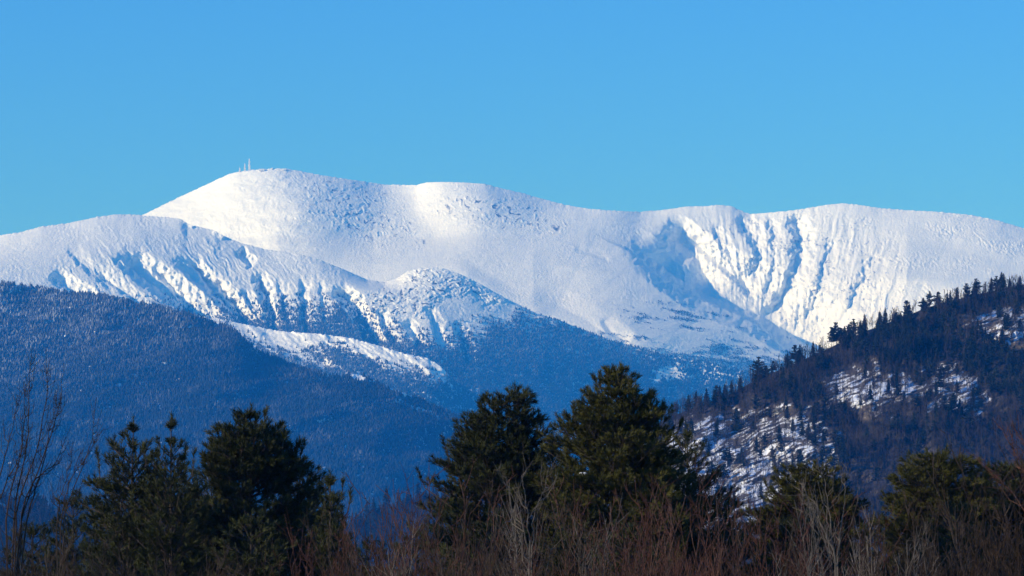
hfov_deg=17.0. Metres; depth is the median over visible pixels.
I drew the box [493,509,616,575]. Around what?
bare shrub
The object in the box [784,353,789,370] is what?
conifer
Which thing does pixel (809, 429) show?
conifer
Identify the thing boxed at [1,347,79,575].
bare young tree
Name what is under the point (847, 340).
conifer
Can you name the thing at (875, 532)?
bush
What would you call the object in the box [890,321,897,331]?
conifer
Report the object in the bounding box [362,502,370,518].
conifer
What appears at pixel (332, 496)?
pine tree
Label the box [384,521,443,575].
pine tree
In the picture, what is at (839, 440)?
conifer
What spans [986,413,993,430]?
conifer
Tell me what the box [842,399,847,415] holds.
conifer
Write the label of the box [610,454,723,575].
bare shrub
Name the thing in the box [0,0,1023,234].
sky
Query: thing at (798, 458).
conifer
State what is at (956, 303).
conifer
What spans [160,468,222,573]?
pine tree
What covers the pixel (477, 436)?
pine tree
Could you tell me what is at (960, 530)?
bare shrub
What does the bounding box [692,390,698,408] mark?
conifer
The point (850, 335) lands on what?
conifer
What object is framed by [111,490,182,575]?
pine tree
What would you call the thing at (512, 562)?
bare shrub
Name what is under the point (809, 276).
snowy mountain
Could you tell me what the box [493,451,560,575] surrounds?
bare young tree
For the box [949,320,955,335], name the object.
conifer
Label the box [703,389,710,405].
conifer
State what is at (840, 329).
conifer
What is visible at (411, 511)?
bare shrub
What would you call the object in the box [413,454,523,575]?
bare shrub
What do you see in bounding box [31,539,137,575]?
bare shrub
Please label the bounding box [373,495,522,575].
bare shrub
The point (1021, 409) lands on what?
conifer
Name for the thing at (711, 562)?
bare shrub
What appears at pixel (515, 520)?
bare shrub
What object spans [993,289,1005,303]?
conifer
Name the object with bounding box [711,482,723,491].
conifer
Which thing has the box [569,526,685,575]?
bare shrub
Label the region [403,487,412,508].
conifer
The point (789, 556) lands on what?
bare shrub
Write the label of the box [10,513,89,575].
bare shrub
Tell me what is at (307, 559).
bare shrub
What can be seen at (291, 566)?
bare shrub
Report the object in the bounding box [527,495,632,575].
bare tree
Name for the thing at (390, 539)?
bare shrub
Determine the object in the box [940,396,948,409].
conifer
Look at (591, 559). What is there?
bare shrub
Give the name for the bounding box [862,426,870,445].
conifer
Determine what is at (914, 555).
bare shrub
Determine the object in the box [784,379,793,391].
conifer
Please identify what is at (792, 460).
conifer
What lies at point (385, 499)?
conifer
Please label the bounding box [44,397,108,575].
bare young tree
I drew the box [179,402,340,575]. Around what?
pine tree
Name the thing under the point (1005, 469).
pine tree
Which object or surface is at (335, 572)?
bare shrub
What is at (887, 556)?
bare shrub
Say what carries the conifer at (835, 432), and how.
on the wooded hill at (810, 451)
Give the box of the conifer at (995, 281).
[989,276,1001,292]
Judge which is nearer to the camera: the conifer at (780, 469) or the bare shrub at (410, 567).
the bare shrub at (410, 567)
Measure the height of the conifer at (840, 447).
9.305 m
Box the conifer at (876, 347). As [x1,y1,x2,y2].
[870,341,881,354]
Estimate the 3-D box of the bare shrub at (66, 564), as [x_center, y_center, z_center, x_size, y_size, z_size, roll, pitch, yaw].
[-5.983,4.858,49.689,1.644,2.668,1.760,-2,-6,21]
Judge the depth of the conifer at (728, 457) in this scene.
1644.44 m
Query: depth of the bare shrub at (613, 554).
59.52 m
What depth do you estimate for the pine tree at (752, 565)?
103.25 m
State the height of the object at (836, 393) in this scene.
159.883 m
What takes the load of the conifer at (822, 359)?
on the wooded hill at (810, 451)
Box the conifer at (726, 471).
[718,464,729,484]
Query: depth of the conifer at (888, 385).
1702.12 m
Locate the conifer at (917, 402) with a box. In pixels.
[910,394,924,411]
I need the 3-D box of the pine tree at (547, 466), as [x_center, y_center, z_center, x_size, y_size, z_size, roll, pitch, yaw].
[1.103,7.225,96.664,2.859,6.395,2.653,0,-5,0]
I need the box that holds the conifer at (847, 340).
[843,331,849,348]
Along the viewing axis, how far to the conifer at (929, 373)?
1719.65 m
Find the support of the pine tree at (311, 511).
on the ground
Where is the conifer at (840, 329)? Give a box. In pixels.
[835,328,848,340]
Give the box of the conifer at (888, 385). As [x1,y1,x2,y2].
[884,378,890,393]
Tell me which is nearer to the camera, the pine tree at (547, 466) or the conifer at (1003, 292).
the pine tree at (547, 466)
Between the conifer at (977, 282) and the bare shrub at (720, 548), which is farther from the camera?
the conifer at (977, 282)
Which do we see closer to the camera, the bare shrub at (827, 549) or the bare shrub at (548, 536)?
the bare shrub at (827, 549)
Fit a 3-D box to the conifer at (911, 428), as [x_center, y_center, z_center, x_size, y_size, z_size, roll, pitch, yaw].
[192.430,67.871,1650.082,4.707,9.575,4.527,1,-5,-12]
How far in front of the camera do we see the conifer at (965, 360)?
1747.54 m
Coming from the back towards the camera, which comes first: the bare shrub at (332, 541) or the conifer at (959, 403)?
the conifer at (959, 403)
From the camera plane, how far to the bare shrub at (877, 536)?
60.47 m
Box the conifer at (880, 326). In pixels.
[876,321,886,332]
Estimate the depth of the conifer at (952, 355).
1758.25 m
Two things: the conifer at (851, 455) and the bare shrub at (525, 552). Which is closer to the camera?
the bare shrub at (525, 552)
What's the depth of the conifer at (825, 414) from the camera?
1675.04 m
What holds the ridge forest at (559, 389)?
on the shoulder ridge
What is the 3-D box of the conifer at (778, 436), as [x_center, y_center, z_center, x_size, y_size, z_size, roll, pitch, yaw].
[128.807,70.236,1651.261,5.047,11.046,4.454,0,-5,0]
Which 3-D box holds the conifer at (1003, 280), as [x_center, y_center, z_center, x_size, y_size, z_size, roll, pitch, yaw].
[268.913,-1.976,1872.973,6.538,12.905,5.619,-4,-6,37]
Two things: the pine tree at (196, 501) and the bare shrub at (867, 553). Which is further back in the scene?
the pine tree at (196, 501)
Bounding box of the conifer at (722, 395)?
[721,384,725,401]
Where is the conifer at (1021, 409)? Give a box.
[1015,405,1023,420]
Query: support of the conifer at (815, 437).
on the wooded hill at (810, 451)
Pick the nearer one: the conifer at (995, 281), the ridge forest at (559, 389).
the conifer at (995, 281)
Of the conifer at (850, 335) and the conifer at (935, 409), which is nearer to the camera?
the conifer at (935, 409)
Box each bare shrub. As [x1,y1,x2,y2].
[0,513,87,575]
[0,525,100,575]
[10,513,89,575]
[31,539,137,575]
[51,532,123,575]
[126,537,237,575]
[159,537,244,575]
[204,549,258,575]
[262,544,329,575]
[268,528,345,575]
[275,502,374,575]
[296,501,409,575]
[320,539,405,575]
[327,483,433,575]
[335,462,458,575]
[355,517,425,575]
[367,485,487,575]
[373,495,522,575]
[412,514,547,575]
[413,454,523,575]
[436,537,529,575]
[443,476,578,575]
[483,468,541,575]
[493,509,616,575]
[499,487,593,575]
[504,539,594,575]
[542,467,619,575]
[559,492,625,575]
[562,499,650,575]
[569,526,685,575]
[584,477,690,575]
[605,491,711,575]
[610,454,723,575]
[630,466,753,575]
[631,493,757,575]
[651,539,721,575]
[680,490,767,575]
[684,506,803,575]
[717,538,823,575]
[720,481,840,575]
[723,490,839,575]
[767,486,876,575]
[768,505,830,575]
[773,478,876,575]
[781,489,911,575]
[787,527,894,575]
[832,504,901,575]
[849,487,962,575]
[850,496,989,575]
[864,521,946,575]
[878,539,992,575]
[883,498,992,575]
[893,522,989,575]
[896,464,1023,575]
[916,456,1023,575]
[937,543,1007,575]
[939,423,1023,575]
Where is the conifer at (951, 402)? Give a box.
[946,398,959,412]
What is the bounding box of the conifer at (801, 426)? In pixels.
[798,417,804,436]
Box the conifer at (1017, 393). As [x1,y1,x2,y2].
[1011,388,1023,406]
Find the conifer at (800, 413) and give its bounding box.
[796,403,804,421]
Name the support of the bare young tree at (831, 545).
on the ground
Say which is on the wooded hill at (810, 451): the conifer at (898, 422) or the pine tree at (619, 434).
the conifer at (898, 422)
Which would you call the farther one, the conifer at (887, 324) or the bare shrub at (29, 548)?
the conifer at (887, 324)
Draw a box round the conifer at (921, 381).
[917,371,922,385]
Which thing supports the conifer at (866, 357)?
on the wooded hill at (810, 451)
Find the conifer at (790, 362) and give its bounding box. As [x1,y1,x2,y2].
[786,361,795,371]
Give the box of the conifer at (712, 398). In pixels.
[709,393,720,407]
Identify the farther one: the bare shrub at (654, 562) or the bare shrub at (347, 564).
the bare shrub at (654, 562)
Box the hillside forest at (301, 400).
[0,280,539,525]
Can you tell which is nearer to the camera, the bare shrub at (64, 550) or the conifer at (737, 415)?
the bare shrub at (64, 550)
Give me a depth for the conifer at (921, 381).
1714.27 m
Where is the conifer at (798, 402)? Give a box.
[791,391,802,408]
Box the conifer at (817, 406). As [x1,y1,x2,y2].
[811,402,821,419]
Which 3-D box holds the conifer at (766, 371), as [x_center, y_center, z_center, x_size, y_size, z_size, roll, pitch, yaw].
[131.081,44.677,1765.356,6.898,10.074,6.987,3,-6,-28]
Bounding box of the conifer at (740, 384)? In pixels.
[737,377,743,392]
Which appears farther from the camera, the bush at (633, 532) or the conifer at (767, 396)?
the conifer at (767, 396)
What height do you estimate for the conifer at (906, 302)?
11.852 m
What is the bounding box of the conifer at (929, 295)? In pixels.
[926,291,934,304]
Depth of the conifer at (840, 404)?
1686.75 m
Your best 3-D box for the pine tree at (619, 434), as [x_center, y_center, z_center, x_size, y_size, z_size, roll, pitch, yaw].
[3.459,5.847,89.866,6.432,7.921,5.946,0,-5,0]
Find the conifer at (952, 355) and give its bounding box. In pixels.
[949,348,958,362]
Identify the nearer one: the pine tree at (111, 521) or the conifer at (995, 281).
the pine tree at (111, 521)
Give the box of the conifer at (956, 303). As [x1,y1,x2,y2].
[948,298,960,309]
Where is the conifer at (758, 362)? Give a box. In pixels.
[748,357,765,372]
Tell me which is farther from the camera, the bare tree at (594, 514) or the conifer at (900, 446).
the conifer at (900, 446)
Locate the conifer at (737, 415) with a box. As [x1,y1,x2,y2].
[732,410,740,423]
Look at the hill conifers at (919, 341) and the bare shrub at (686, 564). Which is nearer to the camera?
the bare shrub at (686, 564)
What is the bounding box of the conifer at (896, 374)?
[893,366,902,384]
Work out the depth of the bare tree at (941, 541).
93.58 m
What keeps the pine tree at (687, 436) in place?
on the ground
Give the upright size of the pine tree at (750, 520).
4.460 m
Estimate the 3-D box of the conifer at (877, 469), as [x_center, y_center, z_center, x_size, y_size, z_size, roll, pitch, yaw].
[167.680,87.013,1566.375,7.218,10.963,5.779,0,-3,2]
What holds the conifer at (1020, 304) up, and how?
on the wooded hill at (810, 451)
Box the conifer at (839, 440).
[833,437,844,448]
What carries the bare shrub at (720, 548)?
on the ground
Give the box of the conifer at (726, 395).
[723,389,731,405]
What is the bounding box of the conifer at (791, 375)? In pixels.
[784,371,798,382]
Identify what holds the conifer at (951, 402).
on the wooded hill at (810, 451)
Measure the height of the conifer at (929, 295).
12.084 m
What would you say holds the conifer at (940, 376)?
on the wooded hill at (810, 451)
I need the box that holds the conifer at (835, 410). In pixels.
[833,405,837,421]
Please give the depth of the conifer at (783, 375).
1748.44 m
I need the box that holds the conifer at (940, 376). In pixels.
[933,374,946,391]
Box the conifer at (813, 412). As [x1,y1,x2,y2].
[810,406,816,422]
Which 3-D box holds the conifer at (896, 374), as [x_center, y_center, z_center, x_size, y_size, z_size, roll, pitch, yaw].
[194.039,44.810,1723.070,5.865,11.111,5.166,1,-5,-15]
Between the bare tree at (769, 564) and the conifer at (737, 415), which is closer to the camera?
the bare tree at (769, 564)
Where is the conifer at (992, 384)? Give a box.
[987,380,997,392]
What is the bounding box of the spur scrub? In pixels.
[594,300,808,373]
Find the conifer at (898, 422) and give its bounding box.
[890,416,903,428]
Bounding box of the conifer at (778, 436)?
[775,423,783,442]
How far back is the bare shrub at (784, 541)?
59.53 m
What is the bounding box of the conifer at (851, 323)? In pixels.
[846,319,857,330]
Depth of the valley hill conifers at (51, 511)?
2808.94 m
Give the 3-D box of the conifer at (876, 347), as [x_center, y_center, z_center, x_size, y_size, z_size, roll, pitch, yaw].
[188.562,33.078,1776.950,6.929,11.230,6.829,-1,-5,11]
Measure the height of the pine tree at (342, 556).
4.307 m
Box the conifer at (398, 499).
[395,493,401,508]
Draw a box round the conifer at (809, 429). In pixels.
[804,422,811,438]
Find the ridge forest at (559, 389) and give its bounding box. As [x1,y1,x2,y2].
[92,288,751,469]
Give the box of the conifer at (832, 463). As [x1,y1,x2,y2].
[828,454,841,467]
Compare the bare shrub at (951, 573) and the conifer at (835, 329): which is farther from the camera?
the conifer at (835, 329)
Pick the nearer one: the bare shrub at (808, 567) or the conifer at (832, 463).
the bare shrub at (808, 567)
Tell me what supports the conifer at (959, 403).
on the wooded hill at (810, 451)
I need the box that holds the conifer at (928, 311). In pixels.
[926,309,931,320]
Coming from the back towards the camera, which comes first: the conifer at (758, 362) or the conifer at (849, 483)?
the conifer at (758, 362)
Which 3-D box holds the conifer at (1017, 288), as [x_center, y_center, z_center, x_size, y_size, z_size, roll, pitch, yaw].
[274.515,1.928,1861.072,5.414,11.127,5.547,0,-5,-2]
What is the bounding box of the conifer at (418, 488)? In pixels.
[413,482,421,505]
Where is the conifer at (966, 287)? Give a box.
[963,283,971,293]
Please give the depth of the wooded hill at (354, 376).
6945.73 m
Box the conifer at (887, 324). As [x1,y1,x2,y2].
[878,317,889,328]
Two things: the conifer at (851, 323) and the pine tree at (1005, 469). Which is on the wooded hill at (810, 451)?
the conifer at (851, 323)
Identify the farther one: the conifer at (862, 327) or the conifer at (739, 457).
the conifer at (862, 327)
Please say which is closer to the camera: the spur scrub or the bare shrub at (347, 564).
the bare shrub at (347, 564)
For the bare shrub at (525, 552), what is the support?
on the ground
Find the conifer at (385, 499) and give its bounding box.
[381,486,391,511]
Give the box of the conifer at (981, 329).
[978,321,983,335]
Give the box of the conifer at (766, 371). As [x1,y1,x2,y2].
[760,365,771,377]
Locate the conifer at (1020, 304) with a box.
[1016,295,1022,312]
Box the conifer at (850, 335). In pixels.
[848,327,851,345]
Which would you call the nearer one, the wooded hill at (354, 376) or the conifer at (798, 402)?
the conifer at (798, 402)
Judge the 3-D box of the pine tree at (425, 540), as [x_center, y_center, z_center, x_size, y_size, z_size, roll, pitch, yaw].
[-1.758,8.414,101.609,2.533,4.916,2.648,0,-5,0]
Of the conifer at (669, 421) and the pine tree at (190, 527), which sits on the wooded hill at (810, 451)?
the conifer at (669, 421)
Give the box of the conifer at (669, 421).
[663,416,676,429]
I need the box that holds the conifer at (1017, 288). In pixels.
[1014,282,1021,298]
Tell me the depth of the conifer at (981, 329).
1786.86 m
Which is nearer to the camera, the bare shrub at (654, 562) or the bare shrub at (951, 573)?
the bare shrub at (951, 573)
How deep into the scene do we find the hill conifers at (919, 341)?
1743.90 m
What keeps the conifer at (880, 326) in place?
on the wooded hill at (810, 451)
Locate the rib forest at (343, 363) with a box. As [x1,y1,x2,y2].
[149,302,556,467]
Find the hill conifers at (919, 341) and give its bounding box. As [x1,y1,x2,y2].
[671,282,1023,539]
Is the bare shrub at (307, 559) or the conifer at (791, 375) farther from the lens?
the conifer at (791, 375)
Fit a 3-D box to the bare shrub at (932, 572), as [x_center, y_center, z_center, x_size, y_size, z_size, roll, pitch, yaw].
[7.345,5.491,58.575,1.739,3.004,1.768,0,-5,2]
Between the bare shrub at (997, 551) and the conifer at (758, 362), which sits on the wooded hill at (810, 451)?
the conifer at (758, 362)
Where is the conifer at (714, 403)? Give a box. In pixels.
[709,390,718,407]
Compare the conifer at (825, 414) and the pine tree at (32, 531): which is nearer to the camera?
the pine tree at (32, 531)
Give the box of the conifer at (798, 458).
[795,449,803,462]
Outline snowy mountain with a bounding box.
[144,168,1023,371]
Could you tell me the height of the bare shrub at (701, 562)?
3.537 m
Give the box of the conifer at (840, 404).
[834,399,847,412]
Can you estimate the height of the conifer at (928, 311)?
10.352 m
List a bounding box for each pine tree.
[0,521,70,575]
[35,489,92,575]
[69,413,173,575]
[73,472,130,575]
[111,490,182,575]
[124,410,221,575]
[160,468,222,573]
[172,462,252,575]
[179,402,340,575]
[200,506,300,575]
[267,464,349,575]
[311,468,358,575]
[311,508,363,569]
[338,534,412,575]
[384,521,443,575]
[413,494,475,575]
[415,379,571,575]
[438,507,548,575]
[524,360,753,575]
[527,435,586,566]
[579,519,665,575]
[669,422,758,575]
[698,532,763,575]
[731,456,871,575]
[742,518,781,574]
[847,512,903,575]
[870,444,1015,575]
[880,513,924,575]
[971,458,1023,573]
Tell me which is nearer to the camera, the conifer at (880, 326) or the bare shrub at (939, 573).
the bare shrub at (939, 573)
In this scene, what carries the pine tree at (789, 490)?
on the ground
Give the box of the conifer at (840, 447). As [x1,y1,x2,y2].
[835,443,844,454]
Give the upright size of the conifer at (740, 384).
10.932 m
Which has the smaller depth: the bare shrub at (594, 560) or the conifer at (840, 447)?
the bare shrub at (594, 560)
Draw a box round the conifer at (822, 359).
[818,349,826,366]
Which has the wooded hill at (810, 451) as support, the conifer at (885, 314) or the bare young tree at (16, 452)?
the conifer at (885, 314)
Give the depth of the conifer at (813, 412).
1672.19 m
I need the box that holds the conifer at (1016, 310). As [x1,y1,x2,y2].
[1011,300,1018,314]
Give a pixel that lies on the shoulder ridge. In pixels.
(128, 256)
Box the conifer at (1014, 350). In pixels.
[1006,346,1018,357]
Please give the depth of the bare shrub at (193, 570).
56.86 m
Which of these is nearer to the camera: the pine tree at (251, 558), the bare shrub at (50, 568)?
the bare shrub at (50, 568)
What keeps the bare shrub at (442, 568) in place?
on the ground
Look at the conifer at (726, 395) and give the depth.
1752.53 m
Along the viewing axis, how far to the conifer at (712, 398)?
1751.30 m
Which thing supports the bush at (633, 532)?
on the ground
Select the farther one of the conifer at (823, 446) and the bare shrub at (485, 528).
the conifer at (823, 446)
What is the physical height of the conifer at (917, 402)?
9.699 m
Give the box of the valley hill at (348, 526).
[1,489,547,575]
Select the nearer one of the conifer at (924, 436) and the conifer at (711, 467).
the conifer at (711, 467)
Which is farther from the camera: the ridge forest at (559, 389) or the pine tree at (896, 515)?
the ridge forest at (559, 389)
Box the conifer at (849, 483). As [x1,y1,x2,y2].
[842,475,856,490]
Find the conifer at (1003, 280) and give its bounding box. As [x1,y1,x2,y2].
[1000,273,1007,292]
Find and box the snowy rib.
[148,304,534,449]
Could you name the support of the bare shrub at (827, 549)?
on the ground
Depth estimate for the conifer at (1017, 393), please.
1681.22 m
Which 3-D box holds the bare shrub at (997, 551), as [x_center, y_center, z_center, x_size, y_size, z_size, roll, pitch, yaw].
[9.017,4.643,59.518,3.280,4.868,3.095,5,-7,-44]
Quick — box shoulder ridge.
[0,214,752,469]
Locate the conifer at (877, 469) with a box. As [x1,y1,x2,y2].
[871,467,885,480]
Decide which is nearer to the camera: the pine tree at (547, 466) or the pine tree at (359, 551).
the pine tree at (547, 466)
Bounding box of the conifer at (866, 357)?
[862,352,869,368]
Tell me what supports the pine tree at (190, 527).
on the ground
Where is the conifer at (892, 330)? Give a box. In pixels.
[886,324,894,341]
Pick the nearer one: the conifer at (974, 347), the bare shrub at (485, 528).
the bare shrub at (485, 528)
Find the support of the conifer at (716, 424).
on the wooded hill at (810, 451)
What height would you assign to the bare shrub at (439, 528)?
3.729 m
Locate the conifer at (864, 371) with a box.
[861,365,869,380]
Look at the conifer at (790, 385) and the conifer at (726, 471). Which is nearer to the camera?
the conifer at (726, 471)
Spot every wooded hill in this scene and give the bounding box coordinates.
[0,285,459,514]
[597,284,1023,575]
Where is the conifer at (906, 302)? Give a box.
[901,300,913,312]
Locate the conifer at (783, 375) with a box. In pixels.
[780,368,786,384]
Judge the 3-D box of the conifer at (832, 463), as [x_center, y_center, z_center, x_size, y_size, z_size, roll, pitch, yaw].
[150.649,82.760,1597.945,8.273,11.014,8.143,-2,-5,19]
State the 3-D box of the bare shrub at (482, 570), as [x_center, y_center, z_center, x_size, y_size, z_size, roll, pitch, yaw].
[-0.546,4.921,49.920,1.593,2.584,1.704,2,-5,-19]
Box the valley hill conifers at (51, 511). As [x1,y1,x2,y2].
[0,470,588,575]
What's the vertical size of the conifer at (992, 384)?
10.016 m
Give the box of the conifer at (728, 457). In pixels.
[720,447,734,466]
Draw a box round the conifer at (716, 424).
[714,417,721,436]
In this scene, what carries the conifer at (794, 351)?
on the wooded hill at (810, 451)
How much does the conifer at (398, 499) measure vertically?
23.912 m
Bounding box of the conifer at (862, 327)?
[858,323,867,335]
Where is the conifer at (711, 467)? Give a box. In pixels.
[705,461,718,472]
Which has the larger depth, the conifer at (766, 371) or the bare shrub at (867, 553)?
the conifer at (766, 371)
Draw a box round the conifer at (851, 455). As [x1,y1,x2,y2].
[848,444,854,460]
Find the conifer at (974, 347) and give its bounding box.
[972,338,976,353]
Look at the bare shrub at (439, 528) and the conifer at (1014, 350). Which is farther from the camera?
the conifer at (1014, 350)
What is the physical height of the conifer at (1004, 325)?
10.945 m
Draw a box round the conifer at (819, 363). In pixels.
[813,355,824,372]
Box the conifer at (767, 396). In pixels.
[762,386,771,404]
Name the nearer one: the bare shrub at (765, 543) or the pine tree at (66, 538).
the bare shrub at (765, 543)
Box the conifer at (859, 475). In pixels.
[856,469,862,483]
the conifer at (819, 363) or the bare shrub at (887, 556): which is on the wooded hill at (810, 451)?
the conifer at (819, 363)
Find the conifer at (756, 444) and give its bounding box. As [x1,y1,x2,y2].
[754,435,759,451]
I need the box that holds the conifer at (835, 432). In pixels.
[831,430,840,441]
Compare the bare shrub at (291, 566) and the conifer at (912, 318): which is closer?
the bare shrub at (291, 566)
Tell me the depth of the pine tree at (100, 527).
97.45 m
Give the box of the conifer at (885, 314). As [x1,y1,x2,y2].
[883,308,889,322]
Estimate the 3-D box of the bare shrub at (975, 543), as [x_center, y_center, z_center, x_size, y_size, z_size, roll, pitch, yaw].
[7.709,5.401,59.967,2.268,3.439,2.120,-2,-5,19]
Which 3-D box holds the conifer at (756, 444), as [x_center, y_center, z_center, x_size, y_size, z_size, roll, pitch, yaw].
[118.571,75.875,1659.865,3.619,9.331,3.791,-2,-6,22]
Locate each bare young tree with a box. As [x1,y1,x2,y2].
[0,384,31,498]
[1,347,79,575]
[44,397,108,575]
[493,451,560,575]
[795,448,858,575]
[962,410,1023,538]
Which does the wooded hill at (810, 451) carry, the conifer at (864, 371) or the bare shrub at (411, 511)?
the conifer at (864, 371)
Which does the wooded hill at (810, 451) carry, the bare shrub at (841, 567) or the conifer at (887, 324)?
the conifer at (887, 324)
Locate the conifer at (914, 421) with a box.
[910,411,917,429]
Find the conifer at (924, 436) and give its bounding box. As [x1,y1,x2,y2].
[921,426,926,443]
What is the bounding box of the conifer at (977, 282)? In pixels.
[973,278,981,289]
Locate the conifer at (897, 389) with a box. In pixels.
[893,379,901,395]
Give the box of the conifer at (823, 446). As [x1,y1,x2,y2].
[822,440,826,455]
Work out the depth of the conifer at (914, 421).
1653.97 m
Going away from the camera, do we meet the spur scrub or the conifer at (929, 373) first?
the conifer at (929, 373)
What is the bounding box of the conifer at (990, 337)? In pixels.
[983,332,996,344]
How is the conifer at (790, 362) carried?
on the wooded hill at (810, 451)
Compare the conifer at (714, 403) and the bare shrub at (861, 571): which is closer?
the bare shrub at (861, 571)
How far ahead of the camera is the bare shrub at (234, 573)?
49.24 m
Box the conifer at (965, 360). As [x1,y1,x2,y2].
[961,352,967,370]
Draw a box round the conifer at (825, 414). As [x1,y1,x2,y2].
[821,407,829,423]
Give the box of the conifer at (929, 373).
[924,366,933,379]
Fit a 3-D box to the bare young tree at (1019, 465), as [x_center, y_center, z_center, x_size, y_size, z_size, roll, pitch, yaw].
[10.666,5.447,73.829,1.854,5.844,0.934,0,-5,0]
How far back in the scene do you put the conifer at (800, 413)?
1682.62 m
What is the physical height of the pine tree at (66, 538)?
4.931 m
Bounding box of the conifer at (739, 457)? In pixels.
[736,446,745,463]
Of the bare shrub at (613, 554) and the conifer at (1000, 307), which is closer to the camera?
the bare shrub at (613, 554)
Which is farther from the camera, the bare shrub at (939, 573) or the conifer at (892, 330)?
the conifer at (892, 330)
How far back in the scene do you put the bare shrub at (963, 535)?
60.01 m
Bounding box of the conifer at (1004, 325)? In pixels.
[1000,313,1009,329]
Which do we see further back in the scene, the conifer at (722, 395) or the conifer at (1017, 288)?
the conifer at (1017, 288)
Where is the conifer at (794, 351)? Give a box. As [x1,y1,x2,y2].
[791,345,800,358]
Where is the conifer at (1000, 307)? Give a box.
[997,305,1004,320]
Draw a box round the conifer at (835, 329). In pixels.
[827,322,843,347]
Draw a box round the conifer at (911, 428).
[908,420,915,435]
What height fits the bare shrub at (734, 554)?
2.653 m
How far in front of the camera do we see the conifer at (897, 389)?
1697.62 m
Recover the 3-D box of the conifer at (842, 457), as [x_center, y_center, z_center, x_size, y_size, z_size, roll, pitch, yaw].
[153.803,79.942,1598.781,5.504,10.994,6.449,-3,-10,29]
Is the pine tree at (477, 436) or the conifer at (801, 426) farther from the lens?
the conifer at (801, 426)
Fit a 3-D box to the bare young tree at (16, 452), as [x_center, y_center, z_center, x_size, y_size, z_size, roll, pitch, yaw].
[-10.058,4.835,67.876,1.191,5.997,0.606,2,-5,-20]
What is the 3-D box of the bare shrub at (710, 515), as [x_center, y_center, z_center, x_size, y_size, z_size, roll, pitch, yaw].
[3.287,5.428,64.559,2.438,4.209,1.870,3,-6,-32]
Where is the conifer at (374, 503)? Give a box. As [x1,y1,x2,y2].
[370,497,376,518]
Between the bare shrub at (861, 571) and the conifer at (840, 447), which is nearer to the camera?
the bare shrub at (861, 571)
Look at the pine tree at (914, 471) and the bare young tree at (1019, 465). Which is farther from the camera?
the pine tree at (914, 471)
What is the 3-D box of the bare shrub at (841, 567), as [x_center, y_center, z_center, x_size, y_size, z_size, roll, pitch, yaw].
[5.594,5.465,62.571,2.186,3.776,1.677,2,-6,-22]
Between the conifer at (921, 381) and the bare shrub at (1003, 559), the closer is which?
the bare shrub at (1003, 559)
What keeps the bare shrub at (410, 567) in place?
on the ground
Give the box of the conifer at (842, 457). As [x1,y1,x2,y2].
[837,448,846,466]
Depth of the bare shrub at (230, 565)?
60.08 m
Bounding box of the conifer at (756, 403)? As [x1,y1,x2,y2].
[751,394,763,415]
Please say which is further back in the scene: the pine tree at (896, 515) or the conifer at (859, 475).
the conifer at (859, 475)
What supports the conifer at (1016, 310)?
on the wooded hill at (810, 451)
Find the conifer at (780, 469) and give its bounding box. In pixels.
[778,462,787,475]
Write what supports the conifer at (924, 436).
on the wooded hill at (810, 451)
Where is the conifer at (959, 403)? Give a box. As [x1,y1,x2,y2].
[955,398,962,414]
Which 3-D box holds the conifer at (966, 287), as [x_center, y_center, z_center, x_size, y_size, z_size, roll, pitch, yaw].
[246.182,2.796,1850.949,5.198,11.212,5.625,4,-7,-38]
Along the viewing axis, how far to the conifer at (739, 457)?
1637.64 m
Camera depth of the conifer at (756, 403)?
1728.02 m
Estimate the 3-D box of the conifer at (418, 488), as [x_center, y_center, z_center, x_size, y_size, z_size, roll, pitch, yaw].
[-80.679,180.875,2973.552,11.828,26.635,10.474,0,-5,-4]
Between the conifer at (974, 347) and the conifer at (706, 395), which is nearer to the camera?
the conifer at (706, 395)
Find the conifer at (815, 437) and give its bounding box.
[812,429,818,445]
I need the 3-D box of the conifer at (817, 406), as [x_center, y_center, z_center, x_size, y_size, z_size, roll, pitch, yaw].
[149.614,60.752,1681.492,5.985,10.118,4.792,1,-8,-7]
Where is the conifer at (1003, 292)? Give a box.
[996,287,1006,298]
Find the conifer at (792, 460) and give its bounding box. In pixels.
[790,453,795,466]
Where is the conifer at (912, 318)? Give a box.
[909,314,915,323]
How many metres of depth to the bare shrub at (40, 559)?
61.37 m
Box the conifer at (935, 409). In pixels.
[933,402,939,416]
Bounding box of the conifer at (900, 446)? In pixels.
[899,438,903,452]
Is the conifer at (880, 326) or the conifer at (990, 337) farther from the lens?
the conifer at (880, 326)

